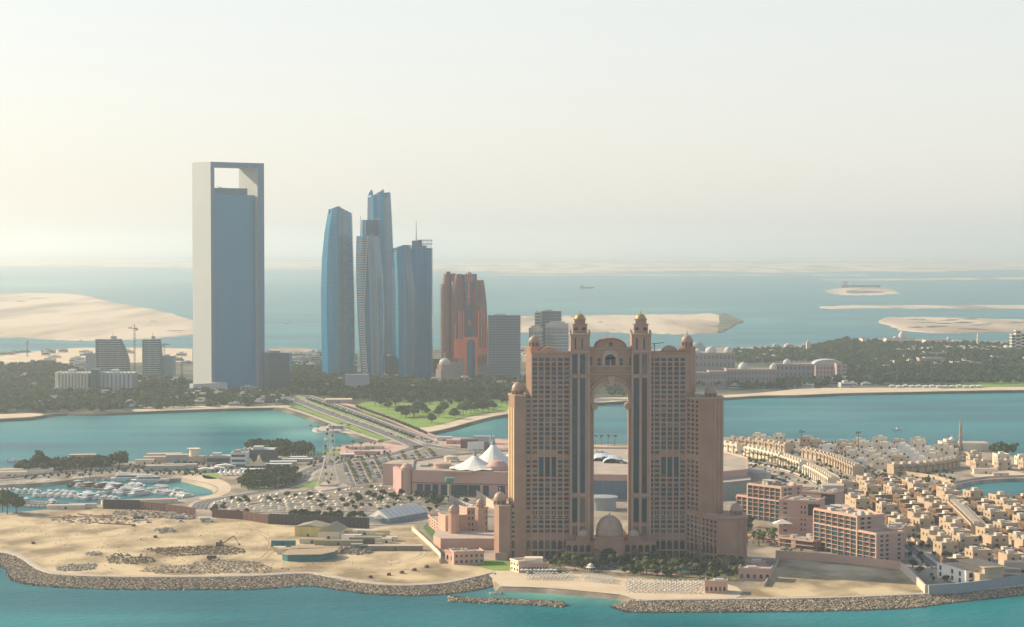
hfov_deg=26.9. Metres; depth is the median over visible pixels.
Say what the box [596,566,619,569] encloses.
swimming pool
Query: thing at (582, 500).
window
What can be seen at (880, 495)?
villa
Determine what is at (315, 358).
block
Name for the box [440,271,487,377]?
red tower
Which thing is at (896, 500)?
villa
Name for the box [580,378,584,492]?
window
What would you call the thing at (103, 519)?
rubble heap
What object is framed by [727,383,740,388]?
building
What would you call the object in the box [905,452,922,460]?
villa
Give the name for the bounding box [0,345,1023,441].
mainland ground
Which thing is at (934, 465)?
terraced house
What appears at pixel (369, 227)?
curved tower
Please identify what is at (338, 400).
gate roof
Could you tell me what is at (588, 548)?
window
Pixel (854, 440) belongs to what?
villa
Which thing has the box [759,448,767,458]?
terraced house
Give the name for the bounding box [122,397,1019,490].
shrubbery
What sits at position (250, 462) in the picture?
peaked tent
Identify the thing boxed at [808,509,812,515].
window
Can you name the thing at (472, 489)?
shop window
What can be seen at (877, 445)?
villa
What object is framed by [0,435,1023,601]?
island ground
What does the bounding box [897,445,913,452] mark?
villa
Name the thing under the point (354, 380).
stone block
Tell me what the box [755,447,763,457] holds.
terraced house
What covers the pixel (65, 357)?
back shore
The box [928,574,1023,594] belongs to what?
garden wall
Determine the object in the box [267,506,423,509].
planting strip
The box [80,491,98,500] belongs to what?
yacht
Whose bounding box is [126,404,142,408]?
building
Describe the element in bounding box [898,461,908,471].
terraced house
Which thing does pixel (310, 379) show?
woodland
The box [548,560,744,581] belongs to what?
garden
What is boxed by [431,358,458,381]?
domed gatehouse
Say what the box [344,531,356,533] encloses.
site cabin
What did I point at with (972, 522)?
terraced house
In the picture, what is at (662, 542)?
window
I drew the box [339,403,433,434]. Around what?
causeway walk
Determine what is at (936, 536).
villa
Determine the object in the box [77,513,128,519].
site fence
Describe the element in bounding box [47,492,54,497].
boat
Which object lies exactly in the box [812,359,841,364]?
vaulted hall
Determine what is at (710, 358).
palace
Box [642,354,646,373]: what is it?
window
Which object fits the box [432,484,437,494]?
shop window
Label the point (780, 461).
terraced house
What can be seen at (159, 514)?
rubble heap
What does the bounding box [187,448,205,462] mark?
round tower
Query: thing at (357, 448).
flat block
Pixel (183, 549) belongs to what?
rubble heap
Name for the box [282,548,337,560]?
long shed
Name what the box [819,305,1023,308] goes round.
sand spit
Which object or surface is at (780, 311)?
water
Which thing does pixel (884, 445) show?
villa
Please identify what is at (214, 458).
club building
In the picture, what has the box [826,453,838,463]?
terraced house
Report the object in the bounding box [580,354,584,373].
window
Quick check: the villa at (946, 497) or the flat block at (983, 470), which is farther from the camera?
the flat block at (983, 470)
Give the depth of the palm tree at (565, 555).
1414.77 m
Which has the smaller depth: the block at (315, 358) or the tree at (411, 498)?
the tree at (411, 498)
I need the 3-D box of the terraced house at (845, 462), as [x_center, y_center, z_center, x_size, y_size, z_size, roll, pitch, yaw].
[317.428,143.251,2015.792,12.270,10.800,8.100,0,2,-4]
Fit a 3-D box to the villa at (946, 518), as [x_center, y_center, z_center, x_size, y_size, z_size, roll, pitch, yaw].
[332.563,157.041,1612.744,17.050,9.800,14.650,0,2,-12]
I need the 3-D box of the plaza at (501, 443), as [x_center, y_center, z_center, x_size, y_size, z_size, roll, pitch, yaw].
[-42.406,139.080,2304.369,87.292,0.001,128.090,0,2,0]
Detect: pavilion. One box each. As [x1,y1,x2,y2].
[328,425,344,428]
[437,436,452,440]
[446,439,460,443]
[460,438,478,447]
[473,435,494,440]
[473,441,489,449]
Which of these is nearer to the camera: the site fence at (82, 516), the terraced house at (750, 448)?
the site fence at (82, 516)
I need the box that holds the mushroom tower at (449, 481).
[445,477,453,495]
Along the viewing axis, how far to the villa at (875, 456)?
2074.74 m
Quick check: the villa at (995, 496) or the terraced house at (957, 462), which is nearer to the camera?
the villa at (995, 496)
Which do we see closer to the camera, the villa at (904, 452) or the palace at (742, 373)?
the villa at (904, 452)
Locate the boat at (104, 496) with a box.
[98,494,107,499]
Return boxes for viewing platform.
[312,426,342,432]
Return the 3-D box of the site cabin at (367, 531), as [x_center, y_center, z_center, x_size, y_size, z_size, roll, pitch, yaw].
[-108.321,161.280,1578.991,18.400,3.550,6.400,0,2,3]
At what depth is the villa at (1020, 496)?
1759.86 m
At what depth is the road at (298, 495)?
1822.24 m
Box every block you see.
[55,369,90,390]
[86,352,95,369]
[91,368,102,390]
[100,369,137,391]
[163,354,175,378]
[263,351,291,388]
[292,356,310,362]
[297,352,306,357]
[308,355,321,361]
[345,373,368,387]
[348,446,365,449]
[354,450,380,454]
[363,445,384,448]
[385,354,393,375]
[423,497,493,548]
[433,358,439,372]
[801,484,814,488]
[821,483,843,490]
[916,357,926,361]
[922,351,946,354]
[922,357,946,361]
[973,468,997,473]
[992,472,1008,475]
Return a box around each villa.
[738,564,772,580]
[744,559,765,566]
[752,432,765,437]
[758,435,771,438]
[773,433,785,440]
[800,435,812,445]
[809,438,820,448]
[819,443,837,452]
[837,439,850,449]
[837,479,858,488]
[839,442,852,453]
[843,446,857,455]
[844,488,863,499]
[845,492,866,504]
[846,450,863,459]
[849,495,870,509]
[852,437,864,447]
[852,457,867,468]
[856,473,874,482]
[859,477,877,488]
[860,441,876,448]
[860,447,876,457]
[861,483,883,494]
[866,450,880,461]
[869,492,892,502]
[871,454,886,464]
[871,497,892,508]
[872,435,887,447]
[874,458,888,468]
[876,441,883,451]
[876,501,899,512]
[877,475,895,484]
[879,441,893,454]
[880,478,901,489]
[883,448,899,458]
[883,482,904,491]
[884,512,904,523]
[886,486,906,495]
[888,451,902,461]
[888,515,909,523]
[891,454,907,462]
[892,438,905,443]
[893,492,911,496]
[893,496,916,508]
[894,442,907,448]
[895,522,917,536]
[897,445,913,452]
[899,500,922,511]
[901,505,925,516]
[902,449,918,455]
[902,477,922,487]
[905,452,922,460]
[907,509,930,523]
[908,480,928,491]
[910,436,924,446]
[910,487,929,497]
[911,514,935,530]
[913,439,926,452]
[913,456,927,461]
[914,490,935,498]
[917,495,938,507]
[920,446,933,455]
[921,526,944,541]
[924,500,946,510]
[925,449,938,456]
[927,452,941,458]
[927,532,951,547]
[929,505,951,511]
[931,482,947,490]
[931,510,955,523]
[933,538,958,555]
[936,484,955,495]
[937,443,952,456]
[938,488,959,498]
[939,515,963,526]
[940,554,969,562]
[941,494,963,501]
[943,519,965,531]
[944,447,961,460]
[946,527,971,535]
[952,532,979,547]
[953,502,975,512]
[963,487,984,500]
[964,450,981,460]
[965,546,993,561]
[966,454,981,465]
[971,458,988,469]
[971,498,994,507]
[976,524,999,537]
[977,503,1000,514]
[983,508,1008,521]
[983,532,1008,546]
[988,491,1009,502]
[992,451,1010,464]
[993,519,1018,527]
[994,458,1011,469]
[995,546,1020,558]
[996,497,1019,509]
[998,549,1023,564]
[1000,526,1023,534]
[1003,503,1023,509]
[1005,507,1023,520]
[1008,531,1023,544]
[1012,512,1023,521]
[1014,454,1023,464]
[1014,535,1023,547]
[1015,493,1023,503]
[1018,458,1023,469]
[1018,520,1023,528]
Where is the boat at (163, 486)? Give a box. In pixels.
[157,485,170,489]
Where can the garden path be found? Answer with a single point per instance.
(613, 570)
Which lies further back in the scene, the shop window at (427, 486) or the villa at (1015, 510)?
the shop window at (427, 486)
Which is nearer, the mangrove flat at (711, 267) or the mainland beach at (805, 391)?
the mainland beach at (805, 391)
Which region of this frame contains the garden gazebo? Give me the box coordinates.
[586,563,594,571]
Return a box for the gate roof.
[325,398,351,402]
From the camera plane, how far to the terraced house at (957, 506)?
1669.65 m
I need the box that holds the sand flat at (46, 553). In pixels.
[0,505,494,584]
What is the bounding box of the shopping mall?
[383,438,770,510]
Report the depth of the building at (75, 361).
3762.20 m
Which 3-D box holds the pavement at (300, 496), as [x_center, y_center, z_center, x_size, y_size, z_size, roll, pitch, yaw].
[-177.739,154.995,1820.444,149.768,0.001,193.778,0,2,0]
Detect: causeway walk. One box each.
[280,406,378,440]
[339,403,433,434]
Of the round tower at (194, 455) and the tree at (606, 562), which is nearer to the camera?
the tree at (606, 562)
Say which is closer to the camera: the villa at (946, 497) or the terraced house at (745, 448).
the villa at (946, 497)
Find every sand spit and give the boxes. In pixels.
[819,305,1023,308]
[822,278,1023,279]
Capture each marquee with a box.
[198,467,213,472]
[210,466,224,470]
[214,463,235,468]
[256,463,291,466]
[270,460,296,464]
[282,458,312,461]
[288,456,321,457]
[307,456,325,459]
[340,453,354,456]
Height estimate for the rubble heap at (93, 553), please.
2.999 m
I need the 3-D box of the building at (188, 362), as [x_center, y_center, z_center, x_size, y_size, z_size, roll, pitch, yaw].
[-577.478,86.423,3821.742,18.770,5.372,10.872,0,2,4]
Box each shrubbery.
[7,461,232,479]
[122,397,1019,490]
[784,441,953,479]
[816,476,1012,581]
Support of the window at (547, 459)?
in the arched hotel at (675, 469)
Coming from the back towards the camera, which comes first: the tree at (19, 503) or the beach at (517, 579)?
the tree at (19, 503)
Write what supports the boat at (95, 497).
on the water
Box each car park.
[210,486,448,516]
[339,448,458,486]
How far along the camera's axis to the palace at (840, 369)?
3360.31 m
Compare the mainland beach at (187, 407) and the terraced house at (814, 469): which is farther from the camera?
the mainland beach at (187, 407)
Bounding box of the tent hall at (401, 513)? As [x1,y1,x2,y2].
[368,503,426,523]
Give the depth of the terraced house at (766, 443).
2223.78 m
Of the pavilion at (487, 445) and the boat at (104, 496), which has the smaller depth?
the boat at (104, 496)
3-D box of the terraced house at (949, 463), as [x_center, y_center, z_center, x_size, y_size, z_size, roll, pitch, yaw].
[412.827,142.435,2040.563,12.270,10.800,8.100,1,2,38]
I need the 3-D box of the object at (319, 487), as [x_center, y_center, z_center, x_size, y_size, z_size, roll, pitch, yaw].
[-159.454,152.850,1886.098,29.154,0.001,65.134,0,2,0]
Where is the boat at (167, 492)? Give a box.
[162,490,172,494]
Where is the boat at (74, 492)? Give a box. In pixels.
[68,489,78,494]
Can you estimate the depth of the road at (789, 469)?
2013.55 m
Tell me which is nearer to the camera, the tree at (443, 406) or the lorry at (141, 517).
the lorry at (141, 517)
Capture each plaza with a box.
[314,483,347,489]
[337,442,405,453]
[435,438,507,447]
[594,439,726,446]
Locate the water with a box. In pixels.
[0,247,1023,626]
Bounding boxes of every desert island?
[0,292,192,340]
[521,313,719,334]
[824,287,899,294]
[878,317,1023,332]
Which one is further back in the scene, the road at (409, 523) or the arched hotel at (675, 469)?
the road at (409, 523)
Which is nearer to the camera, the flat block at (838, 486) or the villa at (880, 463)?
the flat block at (838, 486)
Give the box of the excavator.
[216,535,239,545]
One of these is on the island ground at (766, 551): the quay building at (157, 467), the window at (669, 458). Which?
the quay building at (157, 467)
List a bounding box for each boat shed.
[47,504,85,508]
[69,503,96,507]
[101,498,177,504]
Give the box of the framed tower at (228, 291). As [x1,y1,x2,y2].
[189,162,264,389]
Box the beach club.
[510,556,556,572]
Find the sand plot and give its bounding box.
[740,560,921,596]
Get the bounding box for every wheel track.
[3,519,199,546]
[10,521,200,546]
[20,529,212,540]
[25,529,222,540]
[76,544,159,548]
[185,523,273,562]
[196,523,269,561]
[266,539,427,567]
[272,541,421,566]
[292,568,436,569]
[297,569,430,570]
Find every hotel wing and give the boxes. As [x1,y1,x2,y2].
[748,531,782,543]
[778,495,824,535]
[778,533,818,550]
[802,487,843,506]
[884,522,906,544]
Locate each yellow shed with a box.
[295,520,329,536]
[318,521,346,538]
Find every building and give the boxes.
[0,467,53,473]
[0,471,26,476]
[7,350,14,354]
[18,349,30,352]
[40,358,54,360]
[41,348,55,352]
[41,350,49,354]
[58,347,67,351]
[69,453,96,456]
[70,356,85,359]
[70,360,85,364]
[73,362,85,365]
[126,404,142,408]
[135,459,153,463]
[144,456,165,461]
[146,464,184,470]
[147,452,181,455]
[165,463,196,468]
[166,454,188,461]
[176,351,186,355]
[183,360,192,363]
[193,398,204,405]
[205,452,230,464]
[228,401,245,405]
[230,449,249,467]
[240,385,255,389]
[249,445,277,460]
[252,398,265,405]
[275,397,293,404]
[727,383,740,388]
[784,343,793,346]
[796,382,813,387]
[838,380,852,387]
[861,382,870,385]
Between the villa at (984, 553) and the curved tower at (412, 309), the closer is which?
the villa at (984, 553)
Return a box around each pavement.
[3,465,198,481]
[188,446,427,507]
[209,483,382,509]
[294,397,426,447]
[297,395,441,442]
[369,516,491,526]
[428,444,479,451]
[759,462,817,486]
[844,504,937,568]
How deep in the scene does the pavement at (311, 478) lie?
1921.46 m
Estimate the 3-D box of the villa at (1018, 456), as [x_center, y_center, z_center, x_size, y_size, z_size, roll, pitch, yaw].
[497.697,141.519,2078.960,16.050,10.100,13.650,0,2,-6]
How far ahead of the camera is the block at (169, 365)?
3360.15 m
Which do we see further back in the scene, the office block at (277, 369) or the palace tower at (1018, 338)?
the palace tower at (1018, 338)
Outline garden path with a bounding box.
[561,566,677,574]
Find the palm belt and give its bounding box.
[696,375,829,388]
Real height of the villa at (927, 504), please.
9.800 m
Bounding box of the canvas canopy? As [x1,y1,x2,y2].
[772,519,792,527]
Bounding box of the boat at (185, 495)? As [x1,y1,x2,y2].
[180,493,193,497]
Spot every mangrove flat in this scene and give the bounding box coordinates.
[132,263,169,263]
[156,255,192,255]
[277,267,321,267]
[479,255,535,255]
[538,265,570,265]
[610,255,651,255]
[627,267,690,267]
[668,267,741,267]
[717,314,743,332]
[845,290,882,293]
[909,268,970,268]
[913,263,971,263]
[954,265,992,265]
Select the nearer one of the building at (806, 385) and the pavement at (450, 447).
the pavement at (450, 447)
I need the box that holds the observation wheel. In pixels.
[317,425,341,485]
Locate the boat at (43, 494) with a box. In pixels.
[39,492,47,497]
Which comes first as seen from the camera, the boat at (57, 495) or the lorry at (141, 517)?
the lorry at (141, 517)
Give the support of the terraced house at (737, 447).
on the island ground at (766, 551)
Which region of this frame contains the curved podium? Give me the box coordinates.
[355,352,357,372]
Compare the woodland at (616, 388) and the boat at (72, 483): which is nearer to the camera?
the boat at (72, 483)
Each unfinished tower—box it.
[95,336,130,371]
[142,336,163,380]
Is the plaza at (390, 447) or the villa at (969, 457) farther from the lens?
the plaza at (390, 447)
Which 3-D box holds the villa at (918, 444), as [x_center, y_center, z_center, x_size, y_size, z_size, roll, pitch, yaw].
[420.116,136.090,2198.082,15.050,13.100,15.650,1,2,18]
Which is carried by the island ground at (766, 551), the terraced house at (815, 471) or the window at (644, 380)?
the terraced house at (815, 471)
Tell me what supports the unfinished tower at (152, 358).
on the mainland ground at (602, 391)
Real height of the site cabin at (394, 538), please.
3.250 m
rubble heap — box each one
[18,522,424,571]
[51,514,150,523]
[56,563,96,570]
[84,551,101,555]
[105,553,154,563]
[112,510,195,519]
[140,560,271,573]
[144,545,245,556]
[154,527,176,532]
[338,542,376,554]
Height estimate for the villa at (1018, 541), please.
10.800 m
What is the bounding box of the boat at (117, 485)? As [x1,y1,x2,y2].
[113,481,125,488]
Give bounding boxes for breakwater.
[447,596,565,607]
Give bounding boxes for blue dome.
[693,342,704,351]
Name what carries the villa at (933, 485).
on the island ground at (766, 551)
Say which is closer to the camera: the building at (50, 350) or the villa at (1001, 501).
the villa at (1001, 501)
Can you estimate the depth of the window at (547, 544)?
1456.65 m
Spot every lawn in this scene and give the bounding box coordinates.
[203,474,219,478]
[240,482,319,488]
[305,450,337,456]
[357,399,508,426]
[476,560,509,570]
[941,379,1023,388]
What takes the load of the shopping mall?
on the island ground at (766, 551)
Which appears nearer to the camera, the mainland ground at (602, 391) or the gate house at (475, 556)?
the gate house at (475, 556)
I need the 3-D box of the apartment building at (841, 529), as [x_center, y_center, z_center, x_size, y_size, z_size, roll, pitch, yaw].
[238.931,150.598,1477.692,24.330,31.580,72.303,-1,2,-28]
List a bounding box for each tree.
[0,489,23,513]
[9,497,25,512]
[29,450,49,463]
[104,454,117,466]
[113,450,128,465]
[346,511,355,516]
[369,395,377,402]
[375,396,384,406]
[376,494,383,501]
[379,489,387,494]
[382,401,392,406]
[395,405,407,411]
[401,409,409,417]
[406,496,413,502]
[407,395,415,402]
[409,407,419,412]
[413,491,420,498]
[418,402,427,412]
[422,492,428,499]
[423,407,430,412]
[426,413,436,423]
[431,499,438,504]
[433,407,442,417]
[438,403,448,413]
[450,408,460,415]
[453,396,463,403]
[456,402,469,409]
[467,404,476,413]
[480,402,487,411]
[485,400,494,411]
[496,386,508,391]
[501,391,509,396]
[548,558,554,564]
[561,554,568,567]
[572,561,579,567]
[577,562,585,568]
[601,560,610,566]
[636,566,643,573]
[679,564,686,576]
[695,571,702,576]
[697,567,705,572]
[711,571,719,577]
[747,516,753,522]
[747,521,753,528]
[908,559,917,567]
[915,566,923,572]
[941,575,949,579]
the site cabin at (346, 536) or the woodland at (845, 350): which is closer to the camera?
the site cabin at (346, 536)
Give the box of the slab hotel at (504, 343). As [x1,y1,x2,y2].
[488,313,520,380]
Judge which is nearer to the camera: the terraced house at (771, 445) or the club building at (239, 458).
the club building at (239, 458)
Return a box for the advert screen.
[468,442,483,450]
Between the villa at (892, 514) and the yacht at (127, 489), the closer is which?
the villa at (892, 514)
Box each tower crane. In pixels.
[130,325,137,371]
[178,357,183,385]
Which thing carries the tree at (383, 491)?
on the island ground at (766, 551)
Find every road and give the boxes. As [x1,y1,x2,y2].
[0,460,280,481]
[192,445,425,508]
[205,484,380,509]
[290,397,423,447]
[298,395,438,442]
[369,516,493,525]
[424,444,481,451]
[749,461,844,503]
[846,506,936,568]
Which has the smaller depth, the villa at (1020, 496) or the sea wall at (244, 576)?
the sea wall at (244, 576)
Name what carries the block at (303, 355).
on the urban patch
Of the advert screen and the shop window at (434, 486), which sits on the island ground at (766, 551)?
the advert screen
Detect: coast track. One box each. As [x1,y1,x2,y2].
[0,550,477,584]
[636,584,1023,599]
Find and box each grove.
[13,454,128,469]
[236,464,301,489]
[244,438,314,456]
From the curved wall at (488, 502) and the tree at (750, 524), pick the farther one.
the curved wall at (488, 502)
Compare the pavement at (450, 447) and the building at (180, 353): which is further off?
the building at (180, 353)
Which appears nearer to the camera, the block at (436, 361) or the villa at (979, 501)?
the villa at (979, 501)
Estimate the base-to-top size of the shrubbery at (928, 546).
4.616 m
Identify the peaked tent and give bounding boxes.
[245,458,253,465]
[253,455,265,466]
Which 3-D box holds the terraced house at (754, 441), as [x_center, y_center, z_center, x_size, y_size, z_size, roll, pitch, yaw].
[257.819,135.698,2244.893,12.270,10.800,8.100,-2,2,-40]
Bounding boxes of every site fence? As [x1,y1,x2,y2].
[49,514,118,517]
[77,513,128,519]
[98,523,130,524]
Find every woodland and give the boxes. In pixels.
[0,360,290,412]
[290,363,511,400]
[292,354,321,366]
[507,375,626,395]
[732,345,813,363]
[805,336,1023,384]
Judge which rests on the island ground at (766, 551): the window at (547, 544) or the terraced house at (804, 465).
the terraced house at (804, 465)
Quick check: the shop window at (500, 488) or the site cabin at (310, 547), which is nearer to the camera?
the site cabin at (310, 547)
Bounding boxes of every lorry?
[133,516,147,519]
[174,515,187,518]
[200,518,212,521]
[207,555,219,559]
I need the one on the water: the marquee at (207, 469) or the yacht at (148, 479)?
the yacht at (148, 479)
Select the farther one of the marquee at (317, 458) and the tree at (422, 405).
the tree at (422, 405)
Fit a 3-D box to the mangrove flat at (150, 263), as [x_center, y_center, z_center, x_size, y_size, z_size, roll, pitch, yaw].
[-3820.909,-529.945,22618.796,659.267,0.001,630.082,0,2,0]
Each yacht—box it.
[76,488,89,499]
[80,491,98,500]
[102,484,114,494]
[104,482,115,487]
[110,470,136,480]
[115,487,147,494]
[116,485,124,495]
[126,481,134,486]
[127,486,148,496]
[131,472,169,482]
[132,482,144,487]
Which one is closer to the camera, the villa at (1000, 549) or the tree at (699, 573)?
the tree at (699, 573)
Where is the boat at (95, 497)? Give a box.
[91,495,99,499]
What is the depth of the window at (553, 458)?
1453.81 m
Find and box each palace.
[695,345,734,371]
[695,372,709,388]
[707,370,726,388]
[724,361,776,387]
[772,359,814,377]
[815,365,833,377]
[834,363,846,374]
[884,330,915,342]
[922,337,951,342]
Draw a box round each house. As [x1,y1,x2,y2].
[444,548,466,562]
[449,548,484,564]
[704,577,727,592]
[723,440,728,450]
[725,441,734,451]
[727,436,738,441]
[731,442,745,452]
[735,436,746,442]
[743,437,754,445]
[743,444,751,455]
[747,445,755,456]
[751,438,760,445]
[751,446,759,456]
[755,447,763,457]
[757,438,766,446]
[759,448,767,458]
[763,439,772,448]
[766,449,774,460]
[769,440,777,448]
[770,450,783,461]
[773,451,783,462]
[774,441,783,449]
[779,442,793,452]
[779,453,787,464]
[787,456,796,467]
[792,458,807,469]
[795,459,809,470]
[801,447,810,457]
[802,462,814,472]
[804,463,817,473]
[806,448,814,458]
[807,464,819,476]
[809,466,822,477]
[810,449,819,459]
[811,467,826,478]
[813,468,827,479]
[815,450,823,460]
[815,469,829,480]
[817,470,831,479]
[819,451,827,461]
[821,472,834,482]
[822,452,831,462]
[823,473,836,482]
[825,475,839,482]
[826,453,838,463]
[829,454,837,464]
[831,455,840,466]
[834,456,848,467]
[837,457,850,468]
[839,459,852,469]
[842,460,854,470]
[844,461,853,472]
[847,462,861,473]
[849,463,863,475]
[887,462,900,473]
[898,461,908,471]
[906,461,916,471]
[914,460,924,472]
[922,460,931,471]
[928,459,937,470]
[934,458,942,470]
[937,558,1006,586]
[938,458,947,469]
[943,457,951,468]
[947,456,955,468]
[952,456,959,467]
[952,504,968,511]
[963,515,980,521]
[967,519,983,528]
[968,520,985,534]
[1004,560,1023,576]
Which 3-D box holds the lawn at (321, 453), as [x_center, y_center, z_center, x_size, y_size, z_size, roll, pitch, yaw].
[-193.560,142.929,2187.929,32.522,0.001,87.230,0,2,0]
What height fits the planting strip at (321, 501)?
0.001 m
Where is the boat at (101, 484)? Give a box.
[94,480,107,487]
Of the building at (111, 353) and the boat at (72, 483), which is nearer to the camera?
the boat at (72, 483)
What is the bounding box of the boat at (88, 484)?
[80,481,95,487]
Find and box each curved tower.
[321,206,354,374]
[356,233,383,376]
[360,218,383,298]
[367,189,392,371]
[392,227,432,376]
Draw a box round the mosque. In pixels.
[938,419,988,450]
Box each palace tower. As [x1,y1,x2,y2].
[1009,334,1015,348]
[1014,330,1020,348]
[1021,333,1023,348]
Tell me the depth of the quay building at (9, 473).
1969.34 m
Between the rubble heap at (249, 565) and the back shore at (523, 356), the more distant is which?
the back shore at (523, 356)
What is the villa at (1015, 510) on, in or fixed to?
on the island ground at (766, 551)
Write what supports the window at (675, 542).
in the arched hotel at (675, 469)
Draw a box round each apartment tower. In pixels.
[529,325,542,347]
[534,310,541,326]
[541,309,560,347]
[545,321,568,350]
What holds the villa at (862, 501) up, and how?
on the island ground at (766, 551)
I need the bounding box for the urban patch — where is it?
[270,348,319,364]
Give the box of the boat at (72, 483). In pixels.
[67,480,82,486]
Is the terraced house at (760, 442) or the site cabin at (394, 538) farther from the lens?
the terraced house at (760, 442)
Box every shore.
[0,253,1023,257]
[0,259,1023,260]
[0,261,1023,272]
[0,348,191,363]
[477,274,859,275]
[521,339,1006,361]
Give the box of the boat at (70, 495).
[66,493,74,498]
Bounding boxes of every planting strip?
[207,509,427,512]
[217,491,392,503]
[231,497,404,505]
[237,503,417,508]
[246,500,409,506]
[260,512,437,513]
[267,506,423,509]
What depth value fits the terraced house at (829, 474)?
1892.44 m
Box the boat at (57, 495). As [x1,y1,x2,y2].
[53,492,61,497]
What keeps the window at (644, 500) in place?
in the arched hotel at (675, 469)
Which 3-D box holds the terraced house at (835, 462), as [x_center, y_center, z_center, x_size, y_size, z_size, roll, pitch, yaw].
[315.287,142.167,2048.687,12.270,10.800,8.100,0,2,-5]
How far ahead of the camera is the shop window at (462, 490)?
1818.59 m
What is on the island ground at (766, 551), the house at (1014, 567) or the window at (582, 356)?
the house at (1014, 567)
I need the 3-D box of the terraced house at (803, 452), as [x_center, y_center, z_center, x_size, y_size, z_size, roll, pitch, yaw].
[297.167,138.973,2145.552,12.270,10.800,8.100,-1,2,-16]
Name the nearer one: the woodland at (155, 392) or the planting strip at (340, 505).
the planting strip at (340, 505)
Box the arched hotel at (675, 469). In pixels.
[493,309,747,564]
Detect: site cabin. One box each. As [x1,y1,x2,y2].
[271,540,295,545]
[277,547,297,553]
[291,545,322,548]
[299,538,324,543]
[314,539,362,544]
[341,534,361,539]
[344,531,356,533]
[349,537,374,543]
[351,543,362,547]
[352,529,377,534]
[354,536,381,541]
[368,544,422,550]
[375,533,384,536]
[377,530,389,535]
[381,537,391,542]
[386,536,397,540]
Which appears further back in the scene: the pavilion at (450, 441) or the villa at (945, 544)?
the pavilion at (450, 441)
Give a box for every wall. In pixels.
[0,463,170,478]
[0,551,493,586]
[412,526,440,563]
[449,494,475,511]
[476,490,493,507]
[636,585,1023,601]
[748,462,820,485]
[764,557,778,586]
[776,550,900,569]
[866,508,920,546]
[899,470,954,483]
[901,563,926,592]
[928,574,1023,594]
[955,475,1023,482]
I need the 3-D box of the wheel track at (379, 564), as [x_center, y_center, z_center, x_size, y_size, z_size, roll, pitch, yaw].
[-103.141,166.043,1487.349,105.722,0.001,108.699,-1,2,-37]
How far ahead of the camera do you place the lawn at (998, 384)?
3252.11 m
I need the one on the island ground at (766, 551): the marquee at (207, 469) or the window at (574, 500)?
the marquee at (207, 469)
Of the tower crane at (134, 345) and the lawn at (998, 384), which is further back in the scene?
the tower crane at (134, 345)
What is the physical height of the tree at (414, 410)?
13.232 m
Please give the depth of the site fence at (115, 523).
1635.27 m
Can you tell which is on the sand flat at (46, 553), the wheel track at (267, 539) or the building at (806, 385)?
the wheel track at (267, 539)
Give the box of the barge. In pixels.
[841,281,880,287]
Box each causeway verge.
[289,404,388,439]
[293,396,406,436]
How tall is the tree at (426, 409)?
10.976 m
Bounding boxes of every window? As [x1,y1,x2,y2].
[138,477,159,478]
[417,484,422,491]
[425,484,429,494]
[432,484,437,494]
[441,484,456,494]
[457,485,467,495]
[468,485,479,495]
[483,485,488,495]
[498,486,504,493]
[532,541,536,548]
[539,457,542,473]
[539,541,542,548]
[545,457,549,473]
[545,541,549,548]
[551,541,555,548]
[552,457,555,473]
[558,541,561,548]
[572,354,576,373]
[572,378,576,492]
[572,498,576,521]
[573,545,577,551]
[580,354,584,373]
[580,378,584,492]
[580,498,584,521]
[586,545,590,551]
[605,354,615,358]
[605,358,609,364]
[611,358,615,364]
[625,545,629,551]
[634,354,638,373]
[634,378,638,492]
[634,498,638,521]
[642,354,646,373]
[642,378,646,492]
[642,498,646,521]
[661,457,665,473]
[661,541,664,548]
[667,541,671,548]
[668,457,671,473]
[674,457,677,473]
[674,541,677,548]
[680,541,684,548]
[780,539,784,546]
[796,540,816,545]
[796,543,816,550]
[808,504,819,508]
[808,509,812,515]
[821,494,834,499]
[822,497,834,505]
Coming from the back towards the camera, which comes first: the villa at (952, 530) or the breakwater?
the villa at (952, 530)
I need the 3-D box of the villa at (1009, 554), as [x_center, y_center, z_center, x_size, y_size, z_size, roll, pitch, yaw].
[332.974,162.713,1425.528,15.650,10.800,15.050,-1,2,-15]
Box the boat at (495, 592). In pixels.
[489,590,502,593]
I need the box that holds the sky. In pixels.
[0,0,1023,246]
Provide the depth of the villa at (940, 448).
2152.90 m
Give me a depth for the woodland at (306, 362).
3763.58 m
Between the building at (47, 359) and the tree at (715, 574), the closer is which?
the tree at (715, 574)
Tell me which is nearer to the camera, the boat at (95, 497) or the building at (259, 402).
the boat at (95, 497)
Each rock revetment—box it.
[0,553,495,596]
[609,586,1023,613]
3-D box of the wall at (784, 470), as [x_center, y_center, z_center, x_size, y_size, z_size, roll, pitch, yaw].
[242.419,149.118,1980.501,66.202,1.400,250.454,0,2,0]
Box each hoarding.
[102,499,139,508]
[139,501,195,514]
[211,509,268,523]
[268,514,368,527]
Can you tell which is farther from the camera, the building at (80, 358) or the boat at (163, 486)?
the building at (80, 358)
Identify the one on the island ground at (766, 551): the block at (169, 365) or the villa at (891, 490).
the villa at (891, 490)
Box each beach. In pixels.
[0,413,43,417]
[132,405,290,411]
[182,475,230,498]
[420,410,507,431]
[489,571,741,598]
[594,387,1023,401]
[970,470,1023,477]

